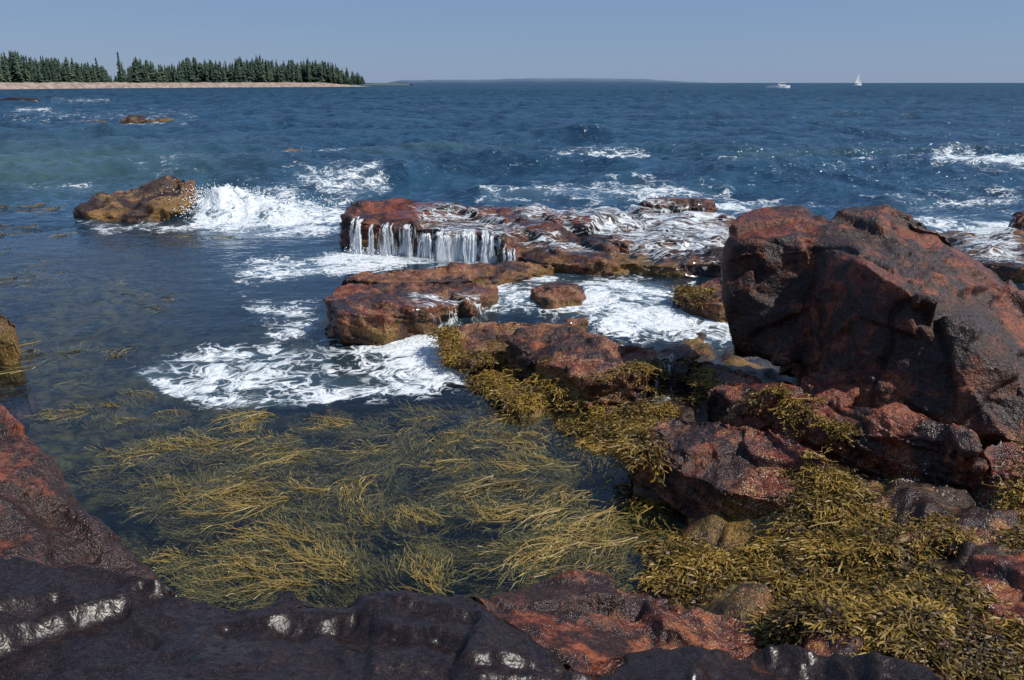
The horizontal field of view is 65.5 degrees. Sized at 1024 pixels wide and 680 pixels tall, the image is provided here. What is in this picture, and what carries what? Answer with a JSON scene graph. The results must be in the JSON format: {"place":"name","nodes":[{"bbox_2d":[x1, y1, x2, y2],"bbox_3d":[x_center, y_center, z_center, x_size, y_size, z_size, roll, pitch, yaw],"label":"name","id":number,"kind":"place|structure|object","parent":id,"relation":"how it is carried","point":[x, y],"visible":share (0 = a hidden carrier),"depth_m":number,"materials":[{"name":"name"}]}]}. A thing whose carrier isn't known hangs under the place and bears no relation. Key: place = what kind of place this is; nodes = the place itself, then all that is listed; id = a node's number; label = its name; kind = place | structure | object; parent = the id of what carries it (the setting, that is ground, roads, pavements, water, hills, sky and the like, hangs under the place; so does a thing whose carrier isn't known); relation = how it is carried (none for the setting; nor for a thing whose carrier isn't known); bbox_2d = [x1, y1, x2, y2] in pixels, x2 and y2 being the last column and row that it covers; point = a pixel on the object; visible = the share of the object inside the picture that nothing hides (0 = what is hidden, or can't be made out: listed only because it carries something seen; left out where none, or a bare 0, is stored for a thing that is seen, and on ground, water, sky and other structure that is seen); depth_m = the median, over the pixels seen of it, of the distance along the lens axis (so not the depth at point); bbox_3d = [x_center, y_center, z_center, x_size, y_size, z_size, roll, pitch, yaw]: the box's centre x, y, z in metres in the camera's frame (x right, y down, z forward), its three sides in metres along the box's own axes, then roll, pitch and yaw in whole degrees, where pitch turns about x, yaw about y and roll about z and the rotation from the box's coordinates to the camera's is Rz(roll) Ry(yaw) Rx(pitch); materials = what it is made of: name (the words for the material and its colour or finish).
{"place":"outdoors","nodes":[
{"label":"outdoors","id":0,"kind":"place"},
{"bbox_2d":[350,216,515,262],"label":"waterfall","id":1,"kind":"structure","parent":0,"point":[467,250],"depth_m":12.30,"materials":[{"name":"white liquid"}]},
{"bbox_2d":[0,83,1023,408],"bbox_3d":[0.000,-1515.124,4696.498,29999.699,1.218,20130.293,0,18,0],"label":"sea water","id":2,"kind":"structure","parent":0,"point":[940,157],"depth_m":23.61,"materials":[{"name":"blue liquid"}]},
{"bbox_2d":[0,97,39,101],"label":"distant shoal rock","id":3,"kind":"object","parent":2,"relation":"in","point":[22,99],"visible":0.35,"depth_m":101.72,"materials":[{"name":"black stone"}]},
{"bbox_2d":[119,115,173,123],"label":"distant shoal rock","id":4,"kind":"object","parent":2,"relation":"in","point":[135,119],"visible":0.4,"depth_m":54.23,"materials":[{"name":"brown stone"}]},
{"bbox_2d":[0,81,371,88],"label":"headland","id":5,"kind":"structure","parent":2,"relation":"in","point":[46,85],"depth_m":422.19,"materials":[{"name":"beige stone"}]},
{"bbox_2d":[0,51,364,84],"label":"spruce forest","id":6,"kind":"object","parent":5,"relation":"on","point":[14,68],"visible":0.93,"depth_m":449.78,"materials":[{"name":"green plant"}]},
{"bbox_2d":[363,83,412,84],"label":"distant spit","id":7,"kind":"structure","parent":2,"relation":"in","point":[387,84],"depth_m":857.69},
{"bbox_2d":[145,179,728,324],"bbox_3d":[-2.098,-2.254,14.290,7.962,0.727,11.254,-16,24,-41],"label":"sea spray","id":8,"kind":"object","parent":2,"relation":"on","point":[286,201],"visible":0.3,"depth_m":16.24,"materials":[{"name":"white liquid"}]},
{"bbox_2d":[766,81,789,87],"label":"lobster boat","id":9,"kind":"object","parent":2,"relation":"on","point":[781,84],"visible":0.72,"depth_m":399.03,"materials":[{"name":"white paint"}]},
{"bbox_2d":[853,73,861,84],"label":"sailboat","id":10,"kind":"object","parent":2,"relation":"on","point":[858,80],"visible":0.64,"depth_m":779.66,"materials":[{"name":"white fabric"}]},
{"bbox_2d":[0,236,1023,679],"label":"rocky shore ground","id":11,"kind":"structure","parent":0,"point":[82,308],"depth_m":8.70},
{"bbox_2d":[0,314,37,421],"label":"edge shore rock","id":12,"kind":"object","parent":11,"relation":"on","point":[18,401],"visible":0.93,"depth_m":7.75,"materials":[{"name":"brown stone"}]},
{"bbox_2d":[0,404,175,594],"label":"shore rock","id":13,"kind":"object","parent":11,"relation":"on","point":[46,518],"visible":0.35,"depth_m":3.14,"materials":[{"name":"brown stone"}]},
{"bbox_2d":[72,175,196,243],"bbox_3d":[-7.561,-2.562,16.304,2.510,1.441,1.748,0,18,0],"label":"surf rock","id":14,"kind":"object","parent":11,"relation":"on","point":[131,206],"visible":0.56,"depth_m":15.88,"materials":[{"name":"stone"}]},
{"bbox_2d":[270,149,299,152],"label":"half submerged rock","id":15,"kind":"object","parent":11,"relation":"on","point":[290,150],"visible":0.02,"depth_m":29.09,"materials":[{"name":"stone"}]},
{"bbox_2d":[0,557,591,679],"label":"foreground rock","id":16,"kind":"object","parent":11,"relation":"on","point":[82,622],"visible":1,"depth_m":2.61,"materials":[{"name":"black stone"}]},
{"bbox_2d":[0,202,662,610],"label":"knotted wrack seaweed","id":17,"kind":"object","parent":11,"relation":"on","point":[278,556],"visible":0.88,"depth_m":5.26,"materials":[{"name":"plant"}]},
{"bbox_2d":[323,260,553,405],"bbox_3d":[-0.635,-0.300,9.725,3.540,1.082,2.420,-8,19,-22],"label":"tidal slab rock","id":18,"kind":"object","parent":11,"relation":"on","point":[368,308],"visible":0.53,"depth_m":8.74,"materials":[{"name":"red stone"}]},
{"bbox_2d":[407,289,485,325],"bbox_3d":[-0.652,-0.338,8.857,1.175,0.368,0.912,-4,18,-12],"label":"water wash","id":19,"kind":"object","parent":18,"relation":"on","point":[437,300],"visible":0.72,"depth_m":8.94,"materials":[{"name":"white liquid"}]},
{"bbox_2d":[432,317,588,413],"bbox_3d":[-0.065,0.282,8.152,1.730,0.918,0.946,-17,24,-42],"label":"tidal rock","id":20,"kind":"object","parent":11,"relation":"on","point":[482,333],"visible":0.2,"depth_m":7.88,"materials":[{"name":"red stone"}]},
{"bbox_2d":[339,197,736,285],"bbox_3d":[0.664,-1.541,13.288,7.202,1.351,4.929,0,18,0],"label":"waterfall ledge rock","id":21,"kind":"object","parent":11,"relation":"on","point":[378,215],"visible":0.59,"depth_m":12.56,"materials":[{"name":"brown stone"}]},
{"bbox_2d":[397,202,528,262],"bbox_3d":[-0.731,-1.809,13.014,2.610,0.612,3.120,0,18,0],"label":"water wash","id":22,"kind":"object","parent":21,"relation":"on","point":[498,220],"visible":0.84,"depth_m":13.18,"materials":[{"name":"white liquid"}]},
{"bbox_2d":[512,224,591,250],"bbox_3d":[0.671,-1.466,11.899,1.980,0.360,1.037,15,23,40],"label":"water wash","id":23,"kind":"object","parent":21,"relation":"on","point":[542,238],"visible":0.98,"depth_m":12.05,"materials":[{"name":"white liquid"}]},
{"bbox_2d":[497,196,735,265],"bbox_3d":[2.062,-1.829,13.140,4.690,0.571,4.935,0,18,0],"label":"water wash","id":24,"kind":"object","parent":21,"relation":"on","point":[696,214],"visible":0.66,"depth_m":13.20,"materials":[{"name":"white liquid"}]},
{"bbox_2d":[529,281,585,323],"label":"awash rock","id":25,"kind":"object","parent":11,"relation":"on","point":[553,295],"visible":0.36,"depth_m":9.28,"materials":[{"name":"red stone"}]},
{"bbox_2d":[153,363,1022,614],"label":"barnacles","id":26,"kind":"object","parent":11,"relation":"on","point":[989,588],"visible":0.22,"depth_m":4.70,"materials":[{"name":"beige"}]},
{"bbox_2d":[505,326,700,415],"bbox_3d":[0.688,0.547,7.105,1.854,1.087,1.061,7,19,19],"label":"pool edge rock","id":27,"kind":"object","parent":11,"relation":"on","point":[580,351],"visible":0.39,"depth_m":6.95,"materials":[{"name":"red stone"}]},
{"bbox_2d":[472,569,760,679],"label":"red foreground rock","id":28,"kind":"object","parent":11,"relation":"on","point":[593,624],"visible":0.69,"depth_m":3.31,"materials":[{"name":"stone"}]},
{"bbox_2d":[673,277,761,398],"bbox_3d":[2.141,0.263,8.069,1.099,1.048,4.051,3,18,9],"label":"weedy tidal rock","id":29,"kind":"object","parent":11,"relation":"on","point":[714,311],"visible":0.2,"depth_m":8.78,"materials":[{"name":"red stone"}]},
{"bbox_2d":[426,258,1023,679],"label":"bladder wrack seaweed","id":30,"kind":"object","parent":11,"relation":"on","point":[882,600],"visible":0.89,"depth_m":4.23,"materials":[{"name":"yellow plant"}]},
{"bbox_2d":[630,419,833,520],"bbox_3d":[1.340,1.153,5.158,1.399,1.121,0.708,13,22,36],"label":"shore block rock","id":31,"kind":"object","parent":11,"relation":"on","point":[713,460],"visible":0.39,"depth_m":5.01,"materials":[{"name":"red stone"}]},
{"bbox_2d":[595,643,941,679],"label":"dark foreground rock","id":32,"kind":"object","parent":11,"relation":"on","point":[786,661],"visible":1,"depth_m":2.75,"materials":[{"name":"black stone"}]},
{"bbox_2d":[705,382,988,492],"bbox_3d":[2.118,0.961,5.398,2.002,1.307,0.441,16,24,40],"label":"long shore rock","id":33,"kind":"object","parent":11,"relation":"on","point":[912,445],"visible":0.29,"depth_m":4.99,"materials":[{"name":"red stone"}]},
{"bbox_2d":[721,204,1023,450],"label":"granite boulder","id":34,"kind":"object","parent":11,"relation":"on","point":[882,305],"visible":0.85,"depth_m":5.74,"materials":[{"name":"brown stone"}]},
{"bbox_2d":[800,372,1023,501],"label":"cobble rocks","id":35,"kind":"object","parent":11,"relation":"on","point":[827,385],"visible":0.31,"depth_m":4.86,"materials":[{"name":"red stone"}]},
{"bbox_2d":[928,228,1023,282],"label":"flat awash rock","id":36,"kind":"object","parent":11,"relation":"on","point":[1012,270],"visible":0.27,"depth_m":12.07,"materials":[{"name":"red stone"}]},
{"bbox_2d":[932,211,1023,265],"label":"water wash","id":37,"kind":"object","parent":36,"relation":"on","point":[987,232],"visible":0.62,"depth_m":12.70,"materials":[{"name":"white liquid"}]},
{"bbox_2d":[939,528,1023,635],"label":"shore rock","id":38,"kind":"object","parent":11,"relation":"on","point":[990,569],"visible":0.28,"depth_m":3.58,"materials":[{"name":"red stone"}]},
{"bbox_2d":[1010,211,1023,229],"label":"ledge rock","id":39,"kind":"object","parent":11,"relation":"on","point":[1018,222],"visible":0.18,"depth_m":13.47,"materials":[{"name":"red stone"}]},
{"bbox_2d":[0,0,1023,82],"label":"sky","id":40,"kind":"structure","parent":0,"point":[382,41],"materials":[{"name":"blue"}]},
{"bbox_2d":[388,78,707,82],"bbox_3d":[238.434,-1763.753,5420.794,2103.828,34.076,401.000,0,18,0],"label":"distant hills","id":41,"kind":"structure","parent":0,"point":[568,80],"depth_m":5231.72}
]}

